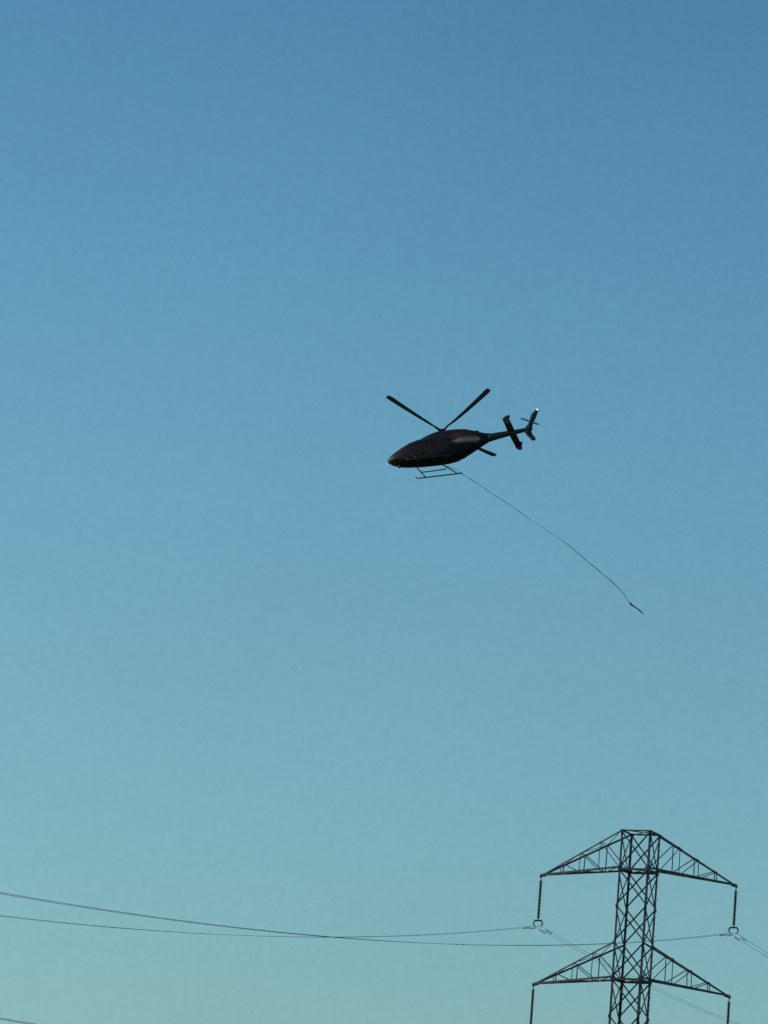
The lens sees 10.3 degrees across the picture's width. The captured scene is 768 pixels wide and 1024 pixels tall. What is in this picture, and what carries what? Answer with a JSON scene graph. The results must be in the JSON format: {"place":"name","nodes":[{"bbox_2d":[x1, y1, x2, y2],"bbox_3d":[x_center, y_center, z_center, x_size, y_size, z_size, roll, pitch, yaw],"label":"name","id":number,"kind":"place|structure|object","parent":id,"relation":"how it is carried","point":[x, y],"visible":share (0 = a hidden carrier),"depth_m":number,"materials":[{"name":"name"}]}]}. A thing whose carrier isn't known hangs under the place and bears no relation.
{"place":"outdoors","nodes":[
{"label":"outdoors","id":0,"kind":"place"},
{"bbox_2d":[0,0,767,1023],"label":"sky","id":1,"kind":"structure","parent":0,"point":[259,670],"materials":[{"name":"blue"}]},
{"bbox_2d":[386,388,538,478],"bbox_3d":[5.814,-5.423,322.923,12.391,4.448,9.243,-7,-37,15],"label":"helicopter","id":2,"kind":"object","parent":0,"point":[443,446],"visible":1,"depth_m":322.23,"materials":[{"name":"paint"}]},
{"bbox_2d":[444,465,643,614],"bbox_3d":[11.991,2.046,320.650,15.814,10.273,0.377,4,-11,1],"label":"long line","id":3,"kind":"object","parent":2,"relation":"hanging from","point":[630,603],"visible":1,"depth_m":320.24,"materials":[{"name":"fabric"}]},
{"label":"ground","id":4,"kind":"structure","parent":0,"visible":0},
{"bbox_2d":[532,829,737,1023],"bbox_3d":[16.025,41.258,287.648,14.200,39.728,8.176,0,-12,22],"label":"lattice tower","id":5,"kind":"structure","parent":4,"relation":"on","point":[639,980],"depth_m":290.28,"materials":[{"name":"metal"}]},
{"bbox_2d":[529,986,534,1023],"bbox_3d":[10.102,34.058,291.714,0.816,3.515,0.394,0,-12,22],"label":"insulator string","id":6,"kind":"object","parent":5,"relation":"hanging from","point":[531,1005],"visible":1,"depth_m":291.70,"materials":[{"name":"ceramic"}]},
{"bbox_2d":[532,877,542,926],"bbox_3d":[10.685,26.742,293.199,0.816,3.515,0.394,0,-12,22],"label":"insulator string","id":7,"kind":"object","parent":5,"relation":"hanging from","point":[539,899],"visible":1,"depth_m":293.10,"materials":[{"name":"ceramic"}]},
{"bbox_2d":[0,915,738,1023],"bbox_3d":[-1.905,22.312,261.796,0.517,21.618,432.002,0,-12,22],"label":"power line","id":8,"kind":"object","parent":7,"relation":"hanging from","point":[365,936],"visible":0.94,"depth_m":270.52,"materials":[{"name":"metal"}]},
{"bbox_2d":[726,998,730,1023],"bbox_3d":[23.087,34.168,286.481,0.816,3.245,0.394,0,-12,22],"label":"insulator string","id":9,"kind":"object","parent":5,"relation":"hanging from","point":[728,1011],"visible":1,"depth_m":286.54,"materials":[{"name":"ceramic"}]},
{"bbox_2d":[1,1018,33,1023],"bbox_3d":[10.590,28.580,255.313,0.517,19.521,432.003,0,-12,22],"label":"power line","id":10,"kind":"object","parent":9,"relation":"hanging from","point":[15,1020],"visible":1,"depth_m":188.29,"materials":[{"name":"metal"}]},
{"bbox_2d":[728,887,738,933],"bbox_3d":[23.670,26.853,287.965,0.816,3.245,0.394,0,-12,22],"label":"insulator string","id":11,"kind":"object","parent":5,"relation":"hanging from","point":[734,909],"visible":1,"depth_m":287.85,"materials":[{"name":"ceramic"}]},
{"bbox_2d":[0,892,767,956],"bbox_3d":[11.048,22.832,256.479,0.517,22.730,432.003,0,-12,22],"label":"power line","id":12,"kind":"object","parent":11,"relation":"hanging from","point":[366,939],"visible":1,"depth_m":222.35,"materials":[{"name":"metal"}]}
]}

